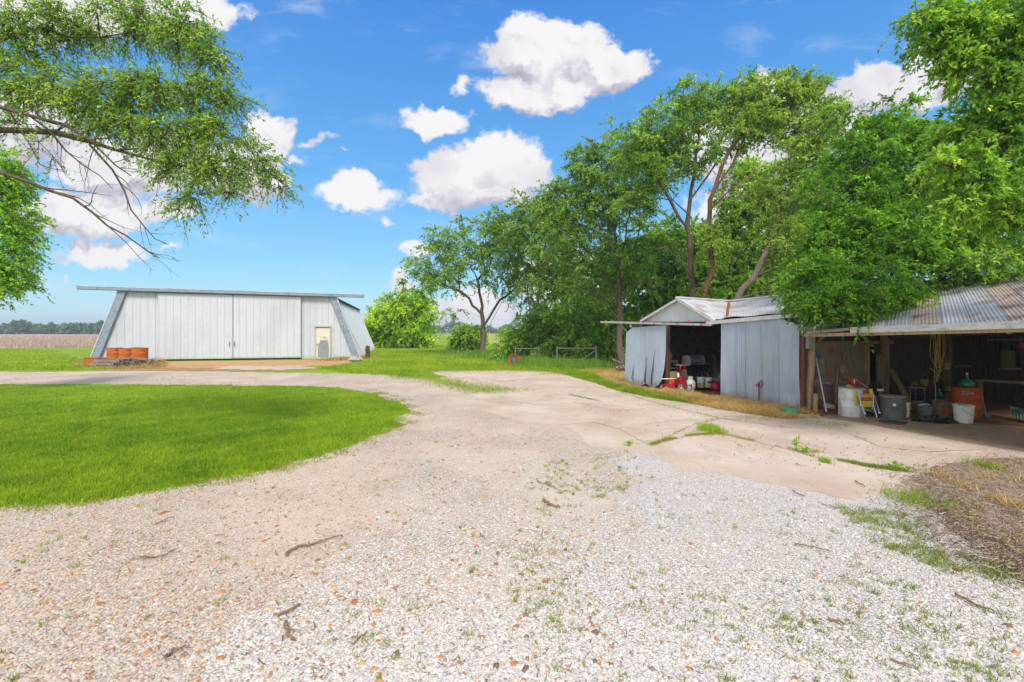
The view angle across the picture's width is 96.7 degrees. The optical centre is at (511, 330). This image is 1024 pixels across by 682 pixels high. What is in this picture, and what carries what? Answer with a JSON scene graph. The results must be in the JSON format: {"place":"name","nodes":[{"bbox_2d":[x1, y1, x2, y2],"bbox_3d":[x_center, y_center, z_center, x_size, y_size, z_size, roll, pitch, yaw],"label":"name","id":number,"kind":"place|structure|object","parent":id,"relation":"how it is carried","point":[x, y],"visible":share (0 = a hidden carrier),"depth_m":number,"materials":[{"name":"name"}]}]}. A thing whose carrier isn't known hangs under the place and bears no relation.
{"place":"outdoors","nodes":[
{"label":"outdoors","id":0,"kind":"place"},
{"bbox_2d":[0,333,98,347],"bbox_3d":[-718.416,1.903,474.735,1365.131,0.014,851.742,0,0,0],"label":"field","id":1,"kind":"structure","parent":0,"point":[36,335],"depth_m":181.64,"materials":[{"name":"green plant"}]},
{"bbox_2d":[4,319,31,333],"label":"tree","id":2,"kind":"object","parent":1,"relation":"on","point":[21,326],"visible":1,"depth_m":248.47,"materials":[{"name":"green plant"}]},
{"bbox_2d":[30,323,42,333],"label":"tree","id":3,"kind":"object","parent":1,"relation":"on","point":[34,330],"visible":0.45,"depth_m":268.13,"materials":[{"name":"green plant"}]},
{"bbox_2d":[37,321,58,333],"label":"tree","id":4,"kind":"object","parent":1,"relation":"on","point":[48,328],"visible":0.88,"depth_m":257.99,"materials":[{"name":"green plant"}]},
{"bbox_2d":[55,322,80,333],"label":"tree","id":5,"kind":"object","parent":1,"relation":"on","point":[67,328],"visible":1,"depth_m":248.31,"materials":[{"name":"green plant"}]},
{"bbox_2d":[74,322,87,333],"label":"tree","id":6,"kind":"object","parent":1,"relation":"on","point":[80,325],"visible":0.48,"depth_m":260.34,"materials":[{"name":"green plant"}]},
{"bbox_2d":[84,323,96,333],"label":"tree","id":7,"kind":"object","parent":1,"relation":"on","point":[89,329],"visible":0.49,"depth_m":252.98,"materials":[{"name":"green plant"}]},
{"bbox_2d":[92,319,103,333],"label":"tree","id":8,"kind":"object","parent":1,"relation":"on","point":[99,325],"visible":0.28,"depth_m":247.56,"materials":[{"name":"green plant"}]},
{"bbox_2d":[68,361,319,370],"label":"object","id":9,"kind":"structure","parent":0,"point":[163,368],"depth_m":22.20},
{"bbox_2d":[90,364,128,367],"bbox_3d":[-20.618,1.831,23.365,1.200,0.133,1.000,0,0,-3],"label":"pallet","id":10,"kind":"object","parent":9,"relation":"on","point":[108,366],"visible":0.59,"depth_m":23.11,"materials":[{"name":"brown wood"}]},
{"bbox_2d":[91,362,130,364],"bbox_3d":[-20.706,1.690,23.524,1.200,0.133,1.000,0,0,5],"label":"pallet","id":11,"kind":"object","parent":10,"relation":"on","point":[108,363],"visible":0.9,"depth_m":23.26,"materials":[{"name":"brown wood"}]},
{"bbox_2d":[93,358,131,361],"bbox_3d":[-20.913,1.548,23.848,1.200,0.133,1.000,0,0,-8],"label":"pallet","id":12,"kind":"object","parent":11,"relation":"on","point":[113,360],"visible":1,"depth_m":23.44,"materials":[{"name":"brown wood"}]},
{"bbox_2d":[106,347,122,358],"bbox_3d":[-23.480,1.453,26.900,0.765,0.895,0.765,-1,0,0],"label":"rusty drum","id":13,"kind":"object","parent":9,"relation":"on","point":[112,353],"visible":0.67,"depth_m":26.59,"materials":[{"name":"orange metal"}]},
{"bbox_2d":[118,348,130,357],"bbox_3d":[-22.522,1.462,26.600,0.756,0.877,0.756,0,0,0],"label":"rusty drum","id":14,"kind":"object","parent":9,"relation":"on","point":[124,353],"visible":0.54,"depth_m":26.28,"materials":[{"name":"orange metal"}]},
{"bbox_2d":[131,347,148,360],"bbox_3d":[-21.605,1.444,26.400,0.811,0.914,0.811,3,0,0],"label":"rusty drum","id":15,"kind":"object","parent":9,"relation":"on","point":[138,353],"visible":0.75,"depth_m":26.11,"materials":[{"name":"orange metal"}]},
{"bbox_2d":[0,382,413,519],"bbox_3d":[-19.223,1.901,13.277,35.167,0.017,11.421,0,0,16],"label":"lawn","id":16,"kind":"structure","parent":0,"point":[235,394],"depth_m":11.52,"materials":[{"name":"plant"}]},
{"bbox_2d":[0,144,62,310],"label":"tree","id":17,"kind":"object","parent":16,"relation":"on","point":[13,197],"visible":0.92,"depth_m":13.51,"materials":[{"name":"green plant"}]},
{"bbox_2d":[0,0,305,278],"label":"tree","id":18,"kind":"object","parent":16,"relation":"on","point":[200,129],"visible":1,"depth_m":6.89,"materials":[{"name":"green plant"}]},
{"bbox_2d":[217,365,314,369],"bbox_3d":[-12.689,1.899,23.461,5.374,0.023,3.126,0,0,0],"label":"pale apron","id":19,"kind":"object","parent":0,"point":[254,367],"visible":0.92,"depth_m":23.36,"materials":[{"name":"beige concrete"}]},
{"bbox_2d":[0,331,808,414],"bbox_3d":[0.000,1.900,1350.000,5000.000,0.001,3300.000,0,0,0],"label":"ground","id":20,"kind":"structure","parent":0,"point":[82,353],"depth_m":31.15,"materials":[{"name":"green plant"}]},
{"bbox_2d":[76,285,374,360],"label":"hangar","id":21,"kind":"structure","parent":20,"relation":"on","point":[186,324],"depth_m":29.35,"materials":[{"name":"grey metal"}]},
{"bbox_2d":[158,293,231,358],"bbox_3d":[-20.107,-0.286,28.909,4.215,4.163,0.172,0,0,-12],"label":"sliding door","id":22,"kind":"structure","parent":21,"relation":"in","point":[190,326],"depth_m":28.92,"materials":[{"name":"grey metal"}]},
{"bbox_2d":[232,295,300,358],"bbox_3d":[-16.013,-0.260,29.768,4.132,4.109,0.172,0,0,-12],"label":"sliding door","id":23,"kind":"structure","parent":21,"relation":"in","point":[262,326],"depth_m":29.78,"materials":[{"name":"grey metal"}]},
{"bbox_2d":[314,326,331,358],"bbox_3d":[-12.700,0.786,30.571,1.055,2.228,0.150,0,0,-12],"label":"door","id":24,"kind":"structure","parent":21,"relation":"in","point":[322,335],"depth_m":30.57,"materials":[{"name":"metal"}]},
{"bbox_2d":[71,354,390,368],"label":"dry litter","id":25,"kind":"object","parent":20,"relation":"on","point":[147,365],"visible":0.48,"depth_m":24.75,"materials":[{"name":"brown plant"}]},
{"bbox_2d":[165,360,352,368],"bbox_3d":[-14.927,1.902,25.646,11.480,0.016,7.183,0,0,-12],"label":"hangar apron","id":26,"kind":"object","parent":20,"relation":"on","point":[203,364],"visible":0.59,"depth_m":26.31,"materials":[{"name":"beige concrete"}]},
{"bbox_2d":[361,290,415,347],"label":"bush","id":27,"kind":"object","parent":20,"relation":"on","point":[373,322],"visible":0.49,"depth_m":50.89,"materials":[{"name":"green plant"}]},
{"bbox_2d":[380,288,441,348],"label":"bush","id":28,"kind":"object","parent":20,"relation":"on","point":[416,332],"visible":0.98,"depth_m":49.05,"materials":[{"name":"green plant"}]},
{"bbox_2d":[446,323,488,353],"bbox_3d":[-3.664,0.823,36.997,3.671,3.078,3.176,0,0,0],"label":"bush","id":29,"kind":"object","parent":20,"relation":"on","point":[467,337],"visible":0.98,"depth_m":36.30,"materials":[{"name":"green plant"}]},
{"bbox_2d":[395,203,556,353],"bbox_3d":[-2.731,-3.995,36.501,13.345,12.235,7.032,0,0,0],"label":"tree","id":30,"kind":"object","parent":20,"relation":"on","point":[459,268],"visible":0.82,"depth_m":35.57,"materials":[{"name":"green plant"}]},
{"bbox_2d":[508,354,519,364],"bbox_3d":[0.110,1.620,25.035,0.685,0.685,0.366,0,0,0],"label":"hose reel","id":31,"kind":"object","parent":20,"relation":"on","point":[513,360],"visible":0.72,"depth_m":24.90,"materials":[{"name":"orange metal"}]},
{"bbox_2d":[489,301,569,359],"bbox_3d":[1.246,0.314,29.064,5.516,4.503,3.558,0,0,0],"label":"bush","id":32,"kind":"object","parent":20,"relation":"on","point":[530,329],"visible":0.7,"depth_m":28.40,"materials":[{"name":"green plant"}]},
{"bbox_2d":[484,186,594,316],"bbox_3d":[2.154,-4.250,32.991,8.260,12.463,5.432,0,0,0],"label":"tree","id":33,"kind":"object","parent":20,"relation":"on","point":[517,241],"visible":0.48,"depth_m":32.71,"materials":[{"name":"green plant"}]},
{"bbox_2d":[529,295,608,358],"bbox_3d":[3.743,0.143,28.078,5.635,4.944,4.178,0,0,0],"label":"bush","id":34,"kind":"object","parent":20,"relation":"on","point":[567,339],"visible":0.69,"depth_m":27.38,"materials":[{"name":"green plant"}]},
{"bbox_2d":[556,346,596,362],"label":"pipe gate","id":35,"kind":"structure","parent":20,"relation":"on","point":[595,348],"depth_m":24.47,"materials":[{"name":"grey metal"}]},
{"bbox_2d":[524,234,644,327],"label":"tree","id":36,"kind":"object","parent":20,"relation":"on","point":[556,303],"visible":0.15,"depth_m":32.98,"materials":[{"name":"green plant"}]},
{"bbox_2d":[514,111,677,364],"bbox_3d":[4.371,-4.574,23.991,8.569,13.307,4.817,0,0,0],"label":"tree","id":37,"kind":"object","parent":20,"relation":"on","point":[586,196],"visible":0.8,"depth_m":23.56,"materials":[{"name":"green plant"}]},
{"bbox_2d":[569,293,641,361],"bbox_3d":[5.518,0.148,26.477,4.647,4.862,3.368,0,0,0],"label":"bush","id":38,"kind":"object","parent":20,"relation":"on","point":[605,342],"visible":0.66,"depth_m":26.00,"materials":[{"name":"green plant"}]},
{"bbox_2d":[593,212,732,330],"bbox_3d":[9.001,-2.590,26.825,8.382,9.186,6.061,0,0,0],"label":"tree","id":39,"kind":"object","parent":20,"relation":"on","point":[651,303],"visible":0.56,"depth_m":26.07,"materials":[{"name":"green plant"}]},
{"bbox_2d":[604,64,770,297],"bbox_3d":[7.678,-4.696,19.502,7.475,13.321,3.663,0,0,0],"label":"tree","id":40,"kind":"object","parent":20,"relation":"on","point":[647,150],"visible":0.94,"depth_m":19.15,"materials":[{"name":"green plant"}]},
{"bbox_2d":[667,190,776,299],"bbox_3d":[12.513,-3.027,26.067,7.328,10.116,4.746,0,0,0],"label":"tree","id":41,"kind":"object","parent":20,"relation":"on","point":[731,283],"visible":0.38,"depth_m":25.32,"materials":[{"name":"green plant"}]},
{"bbox_2d":[684,64,857,297],"label":"tree","id":42,"kind":"object","parent":20,"relation":"on","point":[768,112],"visible":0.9,"depth_m":18.15,"materials":[{"name":"green plant"}]},
{"bbox_2d":[720,153,846,297],"bbox_3d":[15.211,-3.901,25.077,7.635,11.786,5.010,0,0,-9],"label":"tree","id":43,"kind":"object","parent":20,"relation":"on","point":[751,163],"visible":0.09,"depth_m":24.62,"materials":[{"name":"green plant"}]},
{"bbox_2d":[766,87,1023,352],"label":"tree","id":44,"kind":"object","parent":20,"relation":"on","point":[829,280],"visible":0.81,"depth_m":11.02,"materials":[{"name":"green plant"}]},
{"bbox_2d":[877,0,1023,281],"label":"tree","id":45,"kind":"object","parent":20,"relation":"on","point":[961,42],"visible":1,"depth_m":6.34,"materials":[{"name":"green plant"}]},
{"bbox_2d":[0,371,1023,681],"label":"driveway","id":46,"kind":"structure","parent":0,"point":[432,397],"depth_m":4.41,"materials":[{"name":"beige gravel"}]},
{"bbox_2d":[283,620,300,639],"bbox_3d":[-1.393,1.870,2.843,0.223,0.029,0.076,0,0,39],"label":"fallen stick","id":47,"kind":"object","parent":46,"relation":"on","point":[286,627],"visible":1,"depth_m":2.84,"materials":[{"name":"brown wood"}]},
{"bbox_2d":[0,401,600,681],"bbox_3d":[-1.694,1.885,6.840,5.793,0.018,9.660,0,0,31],"label":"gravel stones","id":48,"kind":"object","parent":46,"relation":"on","point":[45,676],"visible":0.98,"depth_m":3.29,"materials":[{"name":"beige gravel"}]},
{"bbox_2d":[164,644,189,658],"bbox_3d":[-1.947,1.872,2.665,0.131,0.017,0.102,0,0,-13],"label":"fallen stick","id":49,"kind":"object","parent":48,"relation":"on","point":[172,650],"visible":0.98,"depth_m":2.67,"materials":[{"name":"brown wood"}]},
{"bbox_2d":[285,534,342,554],"bbox_3d":[-1.754,1.869,4.015,0.096,0.026,0.515,0,0,42],"label":"fallen stick","id":50,"kind":"object","parent":48,"relation":"on","point":[294,548],"visible":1,"depth_m":3.98,"materials":[{"name":"brown wood"}]},
{"bbox_2d":[0,370,1023,681],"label":"weeds","id":51,"kind":"object","parent":46,"relation":"on","point":[884,544],"visible":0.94,"depth_m":3.70,"materials":[{"name":"green plant"}]},
{"bbox_2d":[0,411,1023,681],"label":"orange stones","id":52,"kind":"object","parent":46,"relation":"on","point":[440,657],"visible":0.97,"depth_m":3.10,"materials":[{"name":"orange stone"}]},
{"bbox_2d":[954,593,995,611],"bbox_3d":[3.188,1.873,3.138,0.154,0.021,0.168,0,0,25],"label":"fallen stick","id":53,"kind":"object","parent":46,"relation":"on","point":[965,598],"visible":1,"depth_m":3.13,"materials":[{"name":"brown wood"}]},
{"bbox_2d":[0,0,1023,330],"label":"sky","id":54,"kind":"structure","parent":0,"point":[396,118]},
{"bbox_2d":[425,347,624,370],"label":"tall grass","id":55,"kind":"structure","parent":0,"point":[543,362],"depth_m":24.31,"materials":[{"name":"green plant"}]},
{"bbox_2d":[445,332,623,342],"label":"meadow","id":56,"kind":"structure","parent":0,"point":[490,337],"depth_m":127.81,"materials":[{"name":"green plant"}]},
{"bbox_2d":[431,321,630,332],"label":"wood","id":57,"kind":"object","parent":56,"relation":"on","point":[451,326],"visible":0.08,"depth_m":326.13,"materials":[{"name":"green plant"}]},
{"bbox_2d":[373,365,698,403],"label":"verge grass","id":58,"kind":"structure","parent":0,"point":[595,378],"depth_m":16.18,"materials":[{"name":"green plant"}]},
{"bbox_2d":[431,370,1000,499],"bbox_3d":[1.536,1.902,14.049,6.684,0.016,18.481,0,0,-19],"label":"concrete pad","id":59,"kind":"object","parent":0,"point":[832,480],"visible":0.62,"depth_m":8.15,"materials":[{"name":"beige concrete"}]},
{"bbox_2d":[470,379,973,458],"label":"concrete cracks","id":60,"kind":"object","parent":59,"relation":"on","point":[725,434],"visible":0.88,"depth_m":8.80,"materials":[{"name":"grey concrete"}]},
{"bbox_2d":[587,397,968,475],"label":"leaf litter","id":61,"kind":"object","parent":59,"relation":"on","point":[800,445],"visible":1,"depth_m":7.30,"materials":[{"name":"brown plant"}]},
{"bbox_2d":[570,367,1023,534],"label":"straw","id":62,"kind":"object","parent":59,"relation":"on","point":[733,403],"visible":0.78,"depth_m":10.79,"materials":[{"name":"beige plant"}]},
{"bbox_2d":[691,422,1012,534],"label":"grass clumps","id":63,"kind":"object","parent":59,"relation":"on","point":[707,426],"visible":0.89,"depth_m":5.30,"materials":[{"name":"green plant"}]},
{"bbox_2d":[631,384,1023,426],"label":"dirt floor","id":64,"kind":"structure","parent":0,"point":[1000,411],"depth_m":10.53,"materials":[{"name":"brown soil"}]},
{"bbox_2d":[660,378,682,389],"bbox_3d":[5.098,1.700,14.500,0.651,0.362,0.440,0,0,0],"label":"lawn mower","id":65,"kind":"object","parent":64,"relation":"on","point":[670,383],"visible":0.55,"depth_m":14.41,"materials":[{"name":"red paint"}]},
{"bbox_2d":[672,365,691,390],"bbox_3d":[5.276,1.469,14.161,0.532,0.825,0.356,0,0,-17],"label":"pressure washer","id":66,"kind":"object","parent":64,"relation":"on","point":[680,380],"visible":0.84,"depth_m":14.12,"materials":[{"name":"red paint"}]},
{"bbox_2d":[685,376,695,390],"bbox_3d":[5.583,1.655,14.248,0.296,0.450,0.301,0,0,0],"label":"propane cylinder","id":67,"kind":"object","parent":64,"relation":"on","point":[690,381],"visible":0.81,"depth_m":14.14,"materials":[{"name":"white metal"}]},
{"bbox_2d":[673,355,710,388],"bbox_3d":[5.893,1.338,14.855,1.120,1.085,0.547,0,0,-14],"label":"barbecue","id":68,"kind":"object","parent":64,"relation":"on","point":[694,363],"visible":0.73,"depth_m":14.71,"materials":[{"name":"metal"}]},
{"bbox_2d":[697,377,704,387],"bbox_3d":[6.023,1.641,14.500,0.263,0.319,0.263,0,0,0],"label":"bucket","id":69,"kind":"object","parent":64,"relation":"on","point":[700,382],"visible":1,"depth_m":14.40,"materials":[{"name":"white plastic"}]},
{"bbox_2d":[687,362,720,382],"bbox_3d":[6.786,1.407,14.975,2.313,0.938,1.373,0,0,6],"label":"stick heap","id":70,"kind":"object","parent":64,"relation":"on","point":[714,375],"visible":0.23,"depth_m":14.87,"materials":[{"name":"brown wood"}]},
{"bbox_2d":[712,354,718,375],"bbox_3d":[6.895,1.155,15.400,0.140,0.739,0.473,0,0,4],"label":"leaning board","id":71,"kind":"object","parent":70,"relation":"on","point":[715,362],"visible":0.71,"depth_m":15.42,"materials":[{"name":"grey wood"}]},
{"bbox_2d":[696,368,714,385],"bbox_3d":[6.549,1.583,15.400,0.500,0.594,0.400,0,0,0],"label":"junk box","id":72,"kind":"object","parent":64,"relation":"on","point":[710,370],"visible":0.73,"depth_m":15.25,"materials":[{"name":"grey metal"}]},
{"bbox_2d":[705,377,712,387],"bbox_3d":[6.240,1.643,14.450,0.245,0.302,0.246,0,0,0],"label":"bucket","id":73,"kind":"object","parent":64,"relation":"on","point":[708,382],"visible":0.98,"depth_m":14.36,"materials":[{"name":"white plastic"}]},
{"bbox_2d":[711,381,720,390],"bbox_3d":[6.434,1.732,14.284,0.334,0.296,0.280,0,0,35],"label":"fuel can","id":74,"kind":"object","parent":64,"relation":"on","point":[715,386],"visible":0.89,"depth_m":14.21,"materials":[{"name":"red plastic"}]},
{"bbox_2d":[601,293,879,407],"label":"barn","id":75,"kind":"structure","parent":64,"relation":"on","point":[750,343],"depth_m":12.80,"materials":[{"name":"grey metal"}]},
{"bbox_2d":[625,325,665,387],"bbox_3d":[4.525,0.868,15.416,0.248,2.090,1.923,0,0,-25],"label":"sliding door","id":76,"kind":"structure","parent":75,"relation":"in","point":[645,346],"depth_m":15.38,"materials":[{"name":"grey metal"}]},
{"bbox_2d":[721,319,799,407],"bbox_3d":[6.319,0.762,11.730,0.108,2.216,2.260,0,0,-24],"label":"sliding door","id":77,"kind":"structure","parent":75,"relation":"in","point":[767,351],"depth_m":11.60,"materials":[{"name":"grey metal"}]},
{"bbox_2d":[806,330,814,348],"bbox_3d":[6.931,0.168,10.565,0.163,0.503,0.111,0,0,0],"label":"electrical box","id":78,"kind":"object","parent":75,"relation":"attached to","point":[810,342],"visible":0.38,"depth_m":10.51,"materials":[{"name":"grey metal"}]},
{"bbox_2d":[732,101,862,301],"bbox_3d":[10.705,-3.367,17.518,5.751,10.649,3.224,0,0,0],"label":"tree","id":79,"kind":"object","parent":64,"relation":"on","point":[802,158],"visible":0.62,"depth_m":17.30,"materials":[{"name":"green plant"}]},
{"bbox_2d":[813,393,817,412],"bbox_3d":[7.032,1.677,10.543,0.110,0.445,0.107,0,0,0],"label":"wooden post","id":80,"kind":"object","parent":64,"relation":"on","point":[815,401],"visible":0.94,"depth_m":10.50,"materials":[{"name":"beige wood"}]},
{"bbox_2d":[816,351,826,411],"bbox_3d":[7.229,1.167,10.604,0.156,1.380,0.441,0,0,0],"label":"float pole","id":81,"kind":"object","parent":64,"relation":"on","point":[818,355],"visible":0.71,"depth_m":10.63,"materials":[{"name":"grey plastic"}]},
{"bbox_2d":[808,404,837,413],"bbox_3d":[7.333,1.842,10.626,1.024,0.287,0.756,0,0,0],"label":"scrap heap","id":82,"kind":"object","parent":64,"relation":"on","point":[833,411],"visible":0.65,"depth_m":10.52,"materials":[{"name":"grey metal"}]},
{"bbox_2d":[835,365,838,404],"bbox_3d":[7.834,1.312,10.973,0.257,0.955,0.037,0,0,-41],"label":"garden tool","id":83,"kind":"object","parent":64,"relation":"on","point":[836,385],"visible":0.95,"depth_m":10.96,"materials":[{"name":"brown wood"}]},
{"bbox_2d":[888,367,916,412],"bbox_3d":[9.297,1.381,10.850,0.147,0.952,1.230,0,0,19],"label":"leaning plank","id":84,"kind":"object","parent":64,"relation":"on","point":[899,385],"visible":0.86,"depth_m":10.84,"materials":[{"name":"brown wood"}]},
{"bbox_2d":[906,402,910,417],"bbox_3d":[8.550,1.717,9.879,0.159,0.326,0.158,0,0,0],"label":"bucket","id":85,"kind":"object","parent":64,"relation":"on","point":[908,408],"visible":0.52,"depth_m":9.81,"materials":[{"name":"white plastic"}]},
{"bbox_2d":[797,272,1023,410],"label":"shed","id":86,"kind":"structure","parent":64,"relation":"on","point":[976,323],"depth_m":11.20,"materials":[{"name":"grey wood"}]},
{"bbox_2d":[870,344,874,384],"bbox_3d":[9.263,1.110,11.841,0.560,1.540,0.030,0,0,-22],"label":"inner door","id":87,"kind":"structure","parent":86,"relation":"in","point":[872,355],"depth_m":11.89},
{"bbox_2d":[930,334,944,399],"bbox_3d":[9.258,0.750,9.900,0.350,1.503,0.090,0,0,0],"label":"hanging rope","id":88,"kind":"object","parent":86,"relation":"hanging from","point":[936,351],"visible":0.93,"depth_m":9.90,"materials":[{"name":"yellow fabric"}]},
{"bbox_2d":[901,386,926,402],"bbox_3d":[9.871,1.629,11.200,0.400,0.502,0.300,0,0,0],"label":"work stand","id":89,"kind":"object","parent":64,"relation":"on","point":[915,387],"visible":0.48,"depth_m":11.07,"materials":[{"name":"grey metal"}]},
{"bbox_2d":[915,403,933,415],"bbox_3d":[9.183,1.754,10.111,0.342,0.291,0.340,0,0,0],"label":"washtub","id":90,"kind":"object","parent":64,"relation":"on","point":[925,409],"visible":0.84,"depth_m":10.03,"materials":[{"name":"grey plastic"}]},
{"bbox_2d":[909,394,941,404],"bbox_3d":[10.331,1.742,11.300,0.600,0.275,0.420,0,0,0],"label":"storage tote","id":91,"kind":"object","parent":64,"relation":"on","point":[928,397],"visible":0.46,"depth_m":11.13,"materials":[{"name":"black plastic"}]},
{"bbox_2d":[931,400,952,417],"bbox_3d":[9.391,1.705,9.937,0.360,0.349,0.360,0,0,0],"label":"bucket","id":92,"kind":"object","parent":64,"relation":"on","point":[942,408],"visible":0.87,"depth_m":9.82,"materials":[{"name":"grey metal"}]},
{"bbox_2d":[951,386,982,417],"bbox_3d":[10.111,1.578,10.111,0.504,0.644,0.504,0,0,0],"label":"orange drum","id":93,"kind":"object","parent":64,"relation":"on","point":[969,395],"visible":0.77,"depth_m":9.91,"materials":[{"name":"orange metal"}]},
{"bbox_2d":[958,373,975,386],"bbox_3d":[10.111,1.086,10.111,0.280,0.300,0.280,0,0,0],"label":"carboy","id":94,"kind":"object","parent":93,"relation":"on","point":[966,382],"visible":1,"depth_m":10.05,"materials":[{"name":"green glass"}]},
{"bbox_2d":[975,379,1023,387],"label":"workbench","id":95,"kind":"object","parent":64,"relation":"on","point":[980,381],"visible":0.61,"depth_m":10.58,"materials":[{"name":"brown wood"}]},
{"bbox_2d":[1010,406,1023,419],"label":"sheet metal","id":96,"kind":"object","parent":64,"relation":"on","point":[1016,412],"visible":1,"depth_m":9.59,"materials":[{"name":"grey metal"}]},
{"bbox_2d":[867,382,884,395],"bbox_3d":[8.468,1.360,10.588,0.260,0.310,0.225,0,0,0],"label":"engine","id":97,"kind":"object","parent":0,"point":[878,389],"visible":0.76,"depth_m":10.50,"materials":[{"name":"black metal"}]},
{"bbox_2d":[878,419,907,424],"bbox_3d":[7.843,1.878,9.379,0.470,0.016,0.470,0,0,0],"label":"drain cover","id":98,"kind":"object","parent":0,"point":[892,422],"visible":1,"depth_m":9.33,"materials":[{"name":"black metal"}]},
{"bbox_2d":[820,414,1023,451],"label":"shed apron","id":99,"kind":"object","parent":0,"point":[1008,437],"visible":0.69,"depth_m":8.61,"materials":[{"name":"beige concrete"}]},
{"bbox_2d":[838,386,864,417],"bbox_3d":[7.539,1.575,10.111,0.485,0.649,0.485,0,0,0],"label":"white drum","id":100,"kind":"object","parent":99,"relation":"on","point":[846,397],"visible":0.81,"depth_m":9.95,"materials":[{"name":"plastic"}]},
{"bbox_2d":[854,389,880,417],"bbox_3d":[7.689,1.582,9.835,0.654,0.659,0.271,0,0,-23],"label":"folding chair","id":101,"kind":"object","parent":99,"relation":"on","point":[866,399],"visible":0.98,"depth_m":9.81,"materials":[{"name":"metal"}]},
{"bbox_2d":[879,394,905,419],"bbox_3d":[8.215,1.648,9.824,0.456,0.504,0.456,0,0,0],"label":"green drum","id":102,"kind":"object","parent":99,"relation":"on","point":[892,406],"visible":0.98,"depth_m":9.67,"materials":[{"name":"grey metal"}]},
{"bbox_2d":[912,415,958,423],"bbox_3d":[8.849,1.818,9.442,1.000,0.155,0.447,0,0,0],"label":"plastic bag","id":103,"kind":"object","parent":99,"relation":"on","point":[931,419],"visible":0.92,"depth_m":9.34,"materials":[{"name":"black plastic"}]},
{"bbox_2d":[952,403,975,423],"bbox_3d":[9.274,1.700,9.346,0.349,0.360,0.349,0,0,-27],"label":"bucket","id":104,"kind":"object","parent":99,"relation":"on","point":[963,414],"visible":0.93,"depth_m":9.24,"materials":[{"name":"white plastic"}]},
{"bbox_2d":[856,453,1023,593],"bbox_3d":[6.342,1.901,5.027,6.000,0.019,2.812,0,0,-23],"label":"mulch bed","id":105,"kind":"object","parent":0,"point":[979,481],"visible":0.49,"depth_m":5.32,"materials":[{"name":"brown wood"}]},
{"bbox_2d":[942,386,951,400],"bbox_3d":[10.457,1.600,10.900,0.220,0.560,0.217,0,0,0],"label":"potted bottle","id":106,"kind":"object","parent":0,"point":[947,394],"visible":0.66,"depth_m":10.85,"materials":[{"name":"brown"}]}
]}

